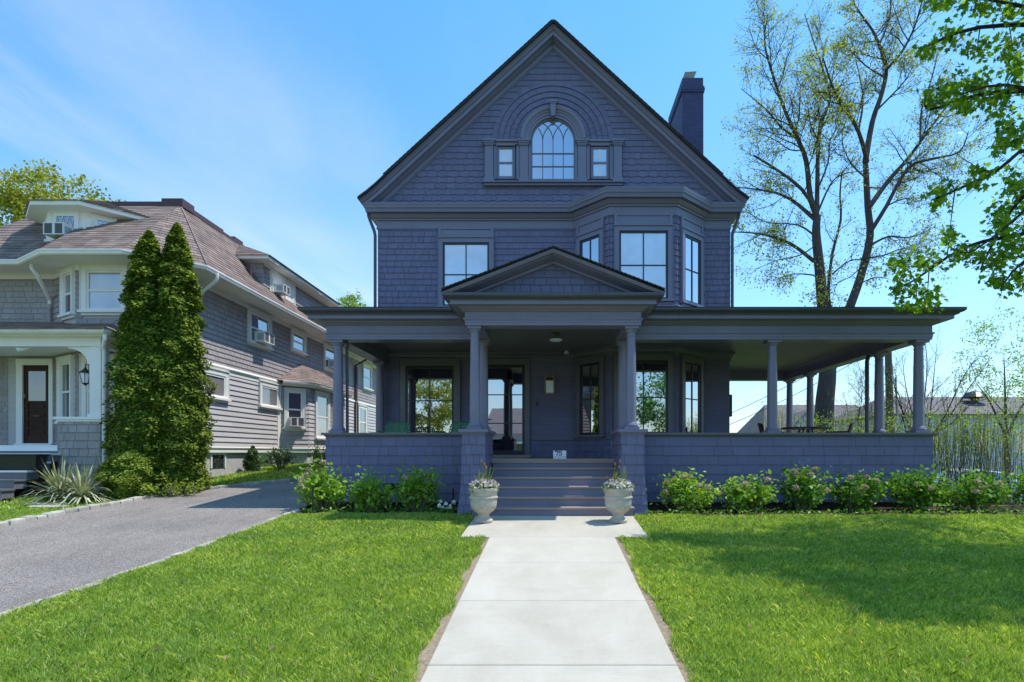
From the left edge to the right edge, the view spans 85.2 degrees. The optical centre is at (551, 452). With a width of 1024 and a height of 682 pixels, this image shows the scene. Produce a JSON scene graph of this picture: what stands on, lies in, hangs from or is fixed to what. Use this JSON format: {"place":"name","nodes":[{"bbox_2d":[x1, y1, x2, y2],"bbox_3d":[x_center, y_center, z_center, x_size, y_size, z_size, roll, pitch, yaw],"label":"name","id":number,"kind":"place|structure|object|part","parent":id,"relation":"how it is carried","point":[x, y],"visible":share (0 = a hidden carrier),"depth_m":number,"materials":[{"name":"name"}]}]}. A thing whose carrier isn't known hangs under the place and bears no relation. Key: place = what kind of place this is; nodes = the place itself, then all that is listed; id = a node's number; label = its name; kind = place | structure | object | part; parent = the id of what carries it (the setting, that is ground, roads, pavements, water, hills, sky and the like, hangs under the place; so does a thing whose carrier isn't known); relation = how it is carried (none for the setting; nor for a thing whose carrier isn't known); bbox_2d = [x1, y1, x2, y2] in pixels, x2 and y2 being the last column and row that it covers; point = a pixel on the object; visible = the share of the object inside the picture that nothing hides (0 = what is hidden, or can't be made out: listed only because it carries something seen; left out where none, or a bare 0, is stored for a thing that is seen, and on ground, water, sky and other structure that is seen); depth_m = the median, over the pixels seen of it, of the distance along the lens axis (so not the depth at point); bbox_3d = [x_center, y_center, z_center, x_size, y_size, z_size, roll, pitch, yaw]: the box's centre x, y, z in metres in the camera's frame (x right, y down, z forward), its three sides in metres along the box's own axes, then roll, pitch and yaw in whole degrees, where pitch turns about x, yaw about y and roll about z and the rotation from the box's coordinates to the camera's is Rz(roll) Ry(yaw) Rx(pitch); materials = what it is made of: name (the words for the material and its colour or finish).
{"place":"outdoors","nodes":[
{"label":"outdoors","id":0,"kind":"place"},
{"bbox_2d":[0,477,325,612],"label":"driveway","id":1,"kind":"structure","parent":0,"point":[43,558],"depth_m":8.61,"materials":[{"name":"grey asphalt"}]},
{"bbox_2d":[0,463,1023,681],"bbox_3d":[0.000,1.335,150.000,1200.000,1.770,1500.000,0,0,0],"label":"lawn","id":2,"kind":"structure","parent":0,"point":[43,493],"depth_m":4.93,"materials":[{"name":"green plant"}]},
{"bbox_2d":[27,502,69,508],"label":"stepping stones","id":3,"kind":"object","parent":2,"relation":"on","point":[46,505],"visible":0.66,"depth_m":10.94,"materials":[{"name":"stone"}]},
{"bbox_2d":[1,455,99,503],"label":"yucca","id":4,"kind":"object","parent":2,"relation":"on","point":[58,481],"visible":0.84,"depth_m":11.52,"materials":[{"name":"green plant"}]},
{"bbox_2d":[0,157,124,226],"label":"oak tree","id":5,"kind":"object","parent":2,"relation":"on","point":[14,201],"visible":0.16,"depth_m":29.16,"materials":[{"name":"green plant"}]},
{"bbox_2d":[29,463,115,504],"bbox_3d":[-9.718,0.579,11.446,1.428,0.902,1.612,0,0,41],"label":"yucca","id":6,"kind":"object","parent":2,"relation":"on","point":[81,488],"visible":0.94,"depth_m":11.43,"materials":[{"name":"green plant"}]},
{"bbox_2d":[70,451,109,497],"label":"yucca","id":7,"kind":"object","parent":2,"relation":"on","point":[93,471],"visible":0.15,"depth_m":12.27,"materials":[{"name":"green plant"}]},
{"bbox_2d":[93,449,166,497],"bbox_3d":[-9.232,0.503,12.216,1.311,1.174,1.281,0,0,0],"label":"evergreen shrub","id":8,"kind":"object","parent":2,"relation":"on","point":[132,473],"visible":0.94,"depth_m":11.91,"materials":[{"name":"green plant"}]},
{"bbox_2d":[99,229,168,476],"bbox_3d":[-9.343,-2.059,12.847,1.794,6.202,1.830,0,0,0],"label":"conifer","id":9,"kind":"object","parent":2,"relation":"on","point":[132,425],"visible":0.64,"depth_m":12.40,"materials":[{"name":"green plant"}]},
{"bbox_2d":[0,509,300,617],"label":"kerb","id":10,"kind":"structure","parent":2,"relation":"on","point":[177,553],"depth_m":6.93,"materials":[{"name":"stone"}]},
{"bbox_2d":[0,476,315,526],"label":"kerb","id":11,"kind":"structure","parent":2,"relation":"on","point":[55,513],"depth_m":11.01,"materials":[{"name":"stone"}]},
{"bbox_2d":[137,222,218,492],"bbox_3d":[-8.759,-2.170,12.957,1.703,6.408,1.687,0,0,0],"label":"conifer","id":12,"kind":"object","parent":2,"relation":"on","point":[180,392],"visible":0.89,"depth_m":12.63,"materials":[{"name":"green plant"}]},
{"bbox_2d":[152,472,204,496],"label":"shrub","id":13,"kind":"object","parent":2,"relation":"on","point":[168,489],"visible":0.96,"depth_m":12.31,"materials":[{"name":"green plant"}]},
{"bbox_2d":[0,198,375,501],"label":"house","id":14,"kind":"structure","parent":2,"relation":"on","point":[62,309],"depth_m":14.40,"materials":[{"name":"grey paint"}]},
{"bbox_2d":[0,454,50,469],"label":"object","id":15,"kind":"object","parent":14,"relation":"on","point":[21,461],"visible":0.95,"depth_m":12.06,"materials":[{"name":"black plastic"}]},
{"bbox_2d":[14,359,54,444],"bbox_3d":[-13.340,-1.285,14.330,0.960,2.250,0.140,0,0,0],"label":"door","id":16,"kind":"structure","parent":14,"relation":"in","point":[35,379],"depth_m":14.36,"materials":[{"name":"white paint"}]},
{"bbox_2d":[43,222,74,238],"bbox_3d":[-12.320,-5.540,13.895,0.506,0.300,0.350,0,0,0],"label":"air conditioner","id":17,"kind":"object","parent":14,"relation":"attached to","point":[54,230],"visible":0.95,"depth_m":13.76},
{"bbox_2d":[54,354,74,423],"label":"window","id":18,"kind":"structure","parent":14,"relation":"in","point":[65,367],"depth_m":13.96,"materials":[{"name":"white paint"}]},
{"bbox_2d":[50,211,79,228],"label":"window","id":19,"kind":"structure","parent":14,"relation":"in","point":[72,218],"depth_m":14.06,"materials":[{"name":"white paint"}]},
{"bbox_2d":[57,264,75,320],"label":"window","id":20,"kind":"structure","parent":14,"relation":"in","point":[67,279],"depth_m":13.90,"materials":[{"name":"white paint"}]},
{"bbox_2d":[79,354,120,416],"bbox_3d":[-10.995,-1.595,13.655,1.190,1.630,0.110,0,0,0],"label":"window","id":21,"kind":"structure","parent":14,"relation":"in","point":[83,390],"depth_m":13.63,"materials":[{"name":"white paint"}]},
{"bbox_2d":[77,263,128,315],"bbox_3d":[-10.995,-4.000,13.640,1.230,1.260,0.140,0,0,0],"label":"window","id":22,"kind":"structure","parent":14,"relation":"in","point":[100,288],"depth_m":13.66,"materials":[{"name":"white glass"}]},
{"bbox_2d":[92,214,116,226],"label":"window","id":23,"kind":"structure","parent":14,"relation":"in","point":[96,219],"depth_m":14.29,"materials":[{"name":"white paint"}]},
{"bbox_2d":[200,366,231,402],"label":"window","id":24,"kind":"structure","parent":14,"relation":"in","point":[220,377],"depth_m":15.85,"materials":[{"name":"beige paint"}]},
{"bbox_2d":[210,453,225,468],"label":"basement window","id":25,"kind":"structure","parent":14,"relation":"in","point":[217,460],"depth_m":15.88,"materials":[{"name":"beige paint"}]},
{"bbox_2d":[247,305,273,351],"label":"window","id":26,"kind":"structure","parent":14,"relation":"in","point":[257,320],"depth_m":17.84,"materials":[{"name":"beige paint"}]},
{"bbox_2d":[254,331,273,344],"bbox_3d":[-9.305,-3.700,18.000,0.330,0.340,0.626,0,0,0],"label":"air conditioner","id":27,"kind":"object","parent":14,"relation":"attached to","point":[264,337],"visible":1,"depth_m":17.74,"materials":[{"name":"white metal"}]},
{"bbox_2d":[258,453,272,466],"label":"basement window","id":28,"kind":"structure","parent":14,"relation":"in","point":[261,456],"depth_m":18.52,"materials":[{"name":"beige paint"}]},
{"bbox_2d":[258,380,282,411],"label":"window","id":29,"kind":"structure","parent":14,"relation":"in","point":[269,396],"depth_m":18.62,"materials":[{"name":"beige paint"}]},
{"bbox_2d":[271,270,283,296],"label":"window","id":30,"kind":"structure","parent":14,"relation":"in","point":[274,273],"depth_m":18.30,"materials":[{"name":"beige paint"}]},
{"bbox_2d":[274,284,289,295],"bbox_3d":[-8.955,-5.395,18.435,0.330,0.270,0.466,0,0,0],"label":"air conditioner","id":31,"kind":"object","parent":14,"relation":"attached to","point":[282,289],"visible":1,"depth_m":18.27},
{"bbox_2d":[284,278,294,303],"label":"window","id":32,"kind":"structure","parent":14,"relation":"in","point":[286,281],"depth_m":19.43,"materials":[{"name":"beige paint"}]},
{"bbox_2d":[283,387,306,430],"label":"window","id":33,"kind":"structure","parent":14,"relation":"in","point":[294,399],"depth_m":19.71,"materials":[{"name":"beige paint"}]},
{"bbox_2d":[288,417,303,426],"bbox_3d":[-9.030,-1.070,19.637,0.270,0.320,0.466,0,0,45],"label":"air conditioner","id":34,"kind":"object","parent":14,"relation":"attached to","point":[295,421],"visible":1,"depth_m":19.54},
{"bbox_2d":[290,326,307,356],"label":"window","id":35,"kind":"structure","parent":14,"relation":"in","point":[298,338],"depth_m":20.74,"materials":[{"name":"beige paint"}]},
{"bbox_2d":[311,453,321,462],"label":"basement window","id":36,"kind":"structure","parent":14,"relation":"in","point":[312,457],"depth_m":20.65,"materials":[{"name":"beige paint"}]},
{"bbox_2d":[314,390,330,440],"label":"window","id":37,"kind":"structure","parent":14,"relation":"in","point":[322,402],"depth_m":21.19,"materials":[{"name":"beige paint"}]},
{"bbox_2d":[323,342,333,372],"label":"window","id":38,"kind":"structure","parent":14,"relation":"in","point":[328,351],"depth_m":23.42,"materials":[{"name":"beige paint"}]},
{"bbox_2d":[328,359,333,368],"bbox_3d":[-9.315,-3.760,23.800,0.310,0.340,0.606,0,0,0],"label":"air conditioner","id":39,"kind":"object","parent":14,"relation":"attached to","point":[330,363],"visible":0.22,"depth_m":23.50,"materials":[{"name":"white metal"}]},
{"bbox_2d":[331,394,332,427],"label":"window","id":40,"kind":"structure","parent":14,"relation":"in","point":[331,394],"depth_m":22.16,"materials":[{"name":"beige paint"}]},
{"bbox_2d":[358,404,367,432],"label":"window","id":41,"kind":"structure","parent":14,"relation":"in","point":[362,410],"depth_m":27.84,"materials":[{"name":"beige paint"}]},
{"bbox_2d":[362,362,373,391],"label":"window","id":42,"kind":"structure","parent":14,"relation":"in","point":[367,369],"depth_m":28.56,"materials":[{"name":"glass"}]},
{"bbox_2d":[242,445,262,471],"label":"evergreen shrub","id":43,"kind":"object","parent":2,"relation":"on","point":[250,461],"visible":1,"depth_m":16.88,"materials":[{"name":"green plant"}]},
{"bbox_2d":[262,444,300,468],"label":"shrub","id":44,"kind":"object","parent":2,"relation":"on","point":[286,457],"visible":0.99,"depth_m":17.54,"materials":[{"name":"green plant"}]},
{"bbox_2d":[304,442,325,464],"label":"shrub","id":45,"kind":"object","parent":2,"relation":"on","point":[316,454],"visible":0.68,"depth_m":18.86,"materials":[{"name":"green plant"}]},
{"bbox_2d":[336,288,366,306],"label":"birch tree","id":46,"kind":"object","parent":2,"relation":"on","point":[348,300],"visible":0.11,"depth_m":45.52,"materials":[{"name":"green plant"}]},
{"bbox_2d":[3,507,1023,679],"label":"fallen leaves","id":47,"kind":"object","parent":2,"relation":"on","point":[780,668],"visible":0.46,"depth_m":8.17,"materials":[{"name":"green plant"}]},
{"bbox_2d":[420,516,684,681],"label":"walkway","id":48,"kind":"structure","parent":2,"relation":"on","point":[552,599],"depth_m":5.24,"materials":[{"name":"concrete"}]},
{"bbox_2d":[468,488,498,522],"bbox_3d":[-1.155,0.894,9.450,0.516,0.585,0.516,0,0,0],"label":"garden urn","id":49,"kind":"object","parent":48,"relation":"on","point":[483,502],"visible":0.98,"depth_m":9.28,"materials":[{"name":"stone"}]},
{"bbox_2d":[468,460,499,491],"bbox_3d":[-1.166,0.404,9.458,0.583,0.563,0.544,0,0,41],"label":"flower planting","id":50,"kind":"object","parent":49,"relation":"on","point":[484,482],"visible":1,"depth_m":9.36,"materials":[{"name":"white plant"}]},
{"bbox_2d":[603,488,632,522],"bbox_3d":[1.135,0.894,9.450,0.516,0.585,0.516,0,0,0],"label":"garden urn","id":51,"kind":"object","parent":48,"relation":"on","point":[618,501],"visible":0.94,"depth_m":9.28,"materials":[{"name":"stone"}]},
{"bbox_2d":[600,460,633,490],"bbox_3d":[1.113,0.403,9.449,0.593,0.562,0.560,0,0,0],"label":"flower planting","id":52,"kind":"object","parent":51,"relation":"on","point":[615,482],"visible":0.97,"depth_m":9.36,"materials":[{"name":"white plant"}]},
{"bbox_2d":[407,538,701,681],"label":"soil edge","id":53,"kind":"object","parent":2,"relation":"on","point":[428,651],"visible":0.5,"depth_m":4.99,"materials":[{"name":"soil"}]},
{"bbox_2d":[297,19,966,516],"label":"house","id":54,"kind":"structure","parent":2,"relation":"on","point":[553,209],"depth_m":14.25,"materials":[{"name":"wood"}]},
{"bbox_2d":[377,422,410,432],"bbox_3d":[-3.724,-0.301,13.212,0.684,0.884,0.751,0,0,-4],"label":"lawn chair","id":55,"kind":"object","parent":54,"relation":"on","point":[396,426],"visible":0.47,"depth_m":13.52,"materials":[{"name":"green plastic"}]},
{"bbox_2d":[398,358,460,432],"bbox_3d":[-3.280,-1.485,14.955,1.660,2.070,0.110,0,0,0],"label":"window","id":56,"kind":"structure","parent":54,"relation":"in","point":[429,388],"depth_m":14.98,"materials":[{"name":"glass"}]},
{"bbox_2d":[433,421,469,432],"bbox_3d":[-2.334,-0.301,13.157,0.684,0.884,0.750,0,0,24],"label":"lawn chair","id":57,"kind":"object","parent":54,"relation":"on","point":[457,424],"visible":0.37,"depth_m":13.46,"materials":[{"name":"green plastic"}]},
{"bbox_2d":[436,227,493,306],"bbox_3d":[-2.305,-4.940,14.940,1.570,2.260,0.140,0,0,0],"label":"window","id":58,"kind":"structure","parent":54,"relation":"in","point":[463,252],"depth_m":14.97,"materials":[{"name":"glass"}]},
{"bbox_2d":[496,144,514,179],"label":"window","id":59,"kind":"structure","parent":54,"relation":"in","point":[505,153],"depth_m":14.97,"materials":[{"name":"glass"}]},
{"bbox_2d":[488,359,530,456],"bbox_3d":[-1.255,-1.187,14.840,1.410,2.646,0.320,0,0,0],"label":"door","id":60,"kind":"structure","parent":54,"relation":"in","point":[508,379],"depth_m":14.98,"materials":[{"name":"paint"}]},
{"bbox_2d":[531,118,574,179],"bbox_3d":[0.040,-8.145,14.962,1.200,1.690,0.055,0,0,0],"label":"arched window","id":61,"kind":"structure","parent":54,"relation":"in","point":[552,141],"depth_m":14.97,"materials":[{"name":"glass"}]},
{"bbox_2d":[553,451,565,458],"bbox_3d":[0.170,0.050,11.518,0.270,0.171,0.038,0,0,0],"label":"number sign","id":62,"kind":"object","parent":54,"relation":"on","point":[559,454],"visible":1,"depth_m":11.51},
{"bbox_2d":[573,355,605,439],"bbox_3d":[1.006,-1.410,14.561,0.992,2.160,0.621,0,0,20],"label":"window","id":63,"kind":"structure","parent":54,"relation":"in","point":[589,371],"depth_m":14.53,"materials":[{"name":"glass"}]},
{"bbox_2d":[575,215,604,264],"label":"window","id":64,"kind":"structure","parent":54,"relation":"in","point":[589,238],"depth_m":14.49,"materials":[{"name":"glass"}]},
{"bbox_2d":[590,144,609,179],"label":"window","id":65,"kind":"structure","parent":54,"relation":"in","point":[599,152],"depth_m":14.97,"materials":[{"name":"glass"}]},
{"bbox_2d":[613,354,673,432],"bbox_3d":[2.335,-1.470,14.085,1.540,2.040,0.110,0,0,0],"label":"window","id":66,"kind":"structure","parent":54,"relation":"in","point":[654,372],"depth_m":14.11,"materials":[{"name":"glass"}]},
{"bbox_2d":[613,213,674,303],"bbox_3d":[2.335,-4.915,14.070,1.560,2.310,0.140,0,0,0],"label":"window","id":67,"kind":"structure","parent":54,"relation":"in","point":[643,242],"depth_m":14.10,"materials":[{"name":"glass"}]},
{"bbox_2d":[679,215,704,306],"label":"window","id":68,"kind":"structure","parent":54,"relation":"in","point":[692,246],"depth_m":14.54,"materials":[{"name":"glass"}]},
{"bbox_2d":[680,355,705,432],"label":"window","id":69,"kind":"structure","parent":54,"relation":"in","point":[692,369],"depth_m":14.54,"materials":[{"name":"glass"}]},
{"bbox_2d":[757,423,784,432],"bbox_3d":[5.677,-0.310,14.366,0.650,0.901,0.572,0,0,12],"label":"patio chair","id":70,"kind":"object","parent":54,"relation":"on","point":[760,427],"visible":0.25,"depth_m":14.24,"materials":[{"name":"black metal"}]},
{"bbox_2d":[780,427,831,432],"bbox_3d":[6.550,-0.244,14.300,1.230,0.782,1.230,0,0,0],"label":"patio table","id":71,"kind":"object","parent":54,"relation":"on","point":[803,428],"visible":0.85,"depth_m":13.97,"materials":[{"name":"black plastic"}]},
{"bbox_2d":[826,422,853,432],"bbox_3d":[7.385,-0.310,14.213,0.650,0.901,0.572,0,0,30],"label":"patio chair","id":72,"kind":"object","parent":54,"relation":"on","point":[849,430],"visible":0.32,"depth_m":13.95,"materials":[{"name":"black metal"}]},
{"bbox_2d":[297,505,1023,516],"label":"mulch bed","id":73,"kind":"object","parent":2,"relation":"on","point":[793,508],"visible":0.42,"depth_m":10.98,"materials":[{"name":"brown soil"}]},
{"bbox_2d":[311,487,313,513],"bbox_3d":[-4.450,0.914,10.350,0.065,0.512,0.065,0,0,22],"label":"path light","id":74,"kind":"object","parent":73,"relation":"on","point":[312,488],"visible":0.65,"depth_m":10.33,"materials":[{"name":"black plastic"}]},
{"bbox_2d":[291,458,353,511],"bbox_3d":[-4.444,0.662,10.812,1.176,1.090,0.965,0,0,-24],"label":"hydrangea shrub","id":75,"kind":"object","parent":73,"relation":"on","point":[333,493],"visible":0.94,"depth_m":10.69,"materials":[{"name":"green plant"}]},
{"bbox_2d":[340,465,397,511],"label":"hydrangea shrub","id":76,"kind":"object","parent":73,"relation":"on","point":[365,495],"visible":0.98,"depth_m":10.59,"materials":[{"name":"green plant"}]},
{"bbox_2d":[387,459,448,511],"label":"hydrangea shrub","id":77,"kind":"object","parent":73,"relation":"on","point":[418,492],"visible":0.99,"depth_m":10.62,"materials":[{"name":"green plant"}]},
{"bbox_2d":[421,500,457,513],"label":"flower clump","id":78,"kind":"object","parent":73,"relation":"on","point":[439,505],"visible":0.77,"depth_m":10.47,"materials":[{"name":"white plant"}]},
{"bbox_2d":[452,488,453,508],"bbox_3d":[-1.950,0.939,11.000,0.065,0.462,0.065,0,0,-22],"label":"path light","id":79,"kind":"object","parent":73,"relation":"on","point":[452,496],"visible":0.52,"depth_m":10.99,"materials":[{"name":"black plastic"}]},
{"bbox_2d":[301,506,1023,514],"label":"bed plants","id":80,"kind":"object","parent":73,"relation":"on","point":[688,511],"visible":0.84,"depth_m":10.33,"materials":[{"name":"green plant"}]},
{"bbox_2d":[646,467,730,510],"bbox_3d":[2.628,0.763,10.727,1.715,0.960,1.114,0,0,0],"label":"hydrangea shrub","id":81,"kind":"object","parent":73,"relation":"on","point":[682,492],"visible":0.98,"depth_m":10.61,"materials":[{"name":"green plant"}]},
{"bbox_2d":[715,469,786,511],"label":"hydrangea shrub","id":82,"kind":"object","parent":73,"relation":"on","point":[742,494],"visible":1,"depth_m":10.58,"materials":[{"name":"green plant"}]},
{"bbox_2d":[774,460,837,511],"bbox_3d":[4.950,0.681,10.812,1.095,1.115,1.164,0,0,0],"label":"hydrangea shrub","id":83,"kind":"object","parent":73,"relation":"on","point":[803,488],"visible":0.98,"depth_m":10.64,"materials":[{"name":"green plant"}]},
{"bbox_2d":[848,484,856,512],"bbox_3d":[5.593,0.884,10.330,0.155,0.572,0.070,0,0,0],"label":"path light","id":84,"kind":"object","parent":73,"relation":"on","point":[849,485],"visible":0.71,"depth_m":10.32,"materials":[{"name":"black plastic"}]},
{"bbox_2d":[824,462,895,510],"bbox_3d":[5.938,0.721,10.818,1.152,1.068,1.179,0,0,43],"label":"hydrangea shrub","id":85,"kind":"object","parent":73,"relation":"on","point":[862,494],"visible":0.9,"depth_m":10.65,"materials":[{"name":"green plant"}]},
{"bbox_2d":[879,460,964,510],"bbox_3d":[7.092,0.680,10.823,1.437,1.052,1.167,0,0,0],"label":"hydrangea shrub","id":86,"kind":"object","parent":73,"relation":"on","point":[915,492],"visible":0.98,"depth_m":10.65,"materials":[{"name":"green plant"}]},
{"bbox_2d":[932,465,1019,511],"bbox_3d":[8.228,0.715,10.760,1.609,0.987,1.250,0,0,0],"label":"hydrangea shrub","id":87,"kind":"object","parent":73,"relation":"on","point":[976,488],"visible":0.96,"depth_m":10.62,"materials":[{"name":"green plant"}]},
{"bbox_2d":[1006,463,1023,507],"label":"hydrangea shrub","id":88,"kind":"object","parent":73,"relation":"on","point":[1020,486],"visible":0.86,"depth_m":10.87,"materials":[{"name":"green plant"}]},
{"bbox_2d":[737,405,858,432],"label":"house","id":89,"kind":"structure","parent":2,"relation":"on","point":[750,425],"depth_m":55.60,"materials":[{"name":"grey"}]},
{"bbox_2d":[827,362,884,432],"bbox_3d":[11.820,-0.792,21.329,3.154,6.301,1.670,0,0,-42],"label":"sapling","id":90,"kind":"object","parent":2,"relation":"on","point":[861,384],"visible":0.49,"depth_m":21.32,"materials":[{"name":"green plant"}]},
{"bbox_2d":[720,0,1007,432],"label":"bare tree","id":91,"kind":"object","parent":2,"relation":"on","point":[824,403],"visible":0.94,"depth_m":24.77,"materials":[{"name":"green plant"}]},
{"bbox_2d":[842,361,934,429],"bbox_3d":[13.759,-1.111,22.772,3.075,6.952,2.516,0,0,-31],"label":"sapling","id":92,"kind":"object","parent":2,"relation":"on","point":[884,396],"visible":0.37,"depth_m":22.96,"materials":[{"name":"green plant"}]},
{"bbox_2d":[756,391,1023,504],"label":"hedge","id":93,"kind":"object","parent":2,"relation":"on","point":[964,430],"visible":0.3,"depth_m":16.91,"materials":[{"name":"green plant"}]},
{"bbox_2d":[885,351,897,432],"bbox_3d":[18.150,-2.579,29.980,1.700,9.710,0.460,0,0,0],"label":"utility pole","id":94,"kind":"object","parent":2,"relation":"on","point":[888,359],"visible":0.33,"depth_m":29.85,"materials":[{"name":"wood"}]},
{"bbox_2d":[732,378,801,412],"bbox_3d":[12.601,-3.729,32.899,12.815,6.028,0.032,0,0,29],"label":"power line","id":95,"kind":"object","parent":94,"relation":"attached to","point":[766,396],"visible":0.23,"depth_m":32.98,"materials":[{"name":"black plastic"}]},
{"bbox_2d":[731,363,851,423],"bbox_3d":[12.602,-3.129,32.899,12.814,5.829,0.032,0,0,29],"label":"power line","id":96,"kind":"object","parent":94,"relation":"attached to","point":[785,399],"visible":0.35,"depth_m":32.34,"materials":[{"name":"black plastic"}]},
{"bbox_2d":[834,390,1023,480],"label":"house","id":97,"kind":"structure","parent":2,"relation":"on","point":[969,409],"depth_m":40.00,"materials":[{"name":"grey"}]},
{"bbox_2d":[931,429,942,453],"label":"window","id":98,"kind":"structure","parent":97,"relation":"in","point":[931,429],"depth_m":39.95,"materials":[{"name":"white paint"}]},
{"bbox_2d":[973,429,989,453],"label":"window","id":99,"kind":"structure","parent":97,"relation":"in","point":[974,429],"depth_m":39.95,"materials":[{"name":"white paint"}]},
{"bbox_2d":[1014,429,1023,453],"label":"window","id":100,"kind":"structure","parent":97,"relation":"in","point":[1017,437],"depth_m":39.98,"materials":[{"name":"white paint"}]},
{"bbox_2d":[869,326,1017,432],"bbox_3d":[15.443,-1.697,22.186,5.398,8.184,2.382,0,0,17],"label":"sapling","id":101,"kind":"object","parent":2,"relation":"on","point":[925,395],"visible":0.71,"depth_m":22.08,"materials":[{"name":"green plant"}]},
{"bbox_2d":[875,0,1023,315],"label":"maple tree","id":102,"kind":"object","parent":2,"relation":"on","point":[1003,221],"visible":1,"depth_m":8.77,"materials":[{"name":"green plant"}]},
{"bbox_2d":[947,301,1023,472],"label":"young tree","id":103,"kind":"object","parent":2,"relation":"on","point":[1004,378],"visible":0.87,"depth_m":25.97,"materials":[{"name":"green plant"}]},
{"bbox_2d":[0,0,1023,432],"label":"sky","id":104,"kind":"structure","parent":0,"point":[271,119],"materials":[{"name":"blue"}]},
{"bbox_2d":[934,469,1021,503],"bbox_3d":[17.707,1.468,23.999,4.486,1.505,1.860,0,0,6],"label":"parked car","id":105,"kind":"object","parent":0,"point":[983,479],"visible":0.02,"depth_m":23.20,"materials":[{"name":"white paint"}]},
{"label":"side window","id":106,"kind":"part","parent":105,"relation":"part of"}
]}

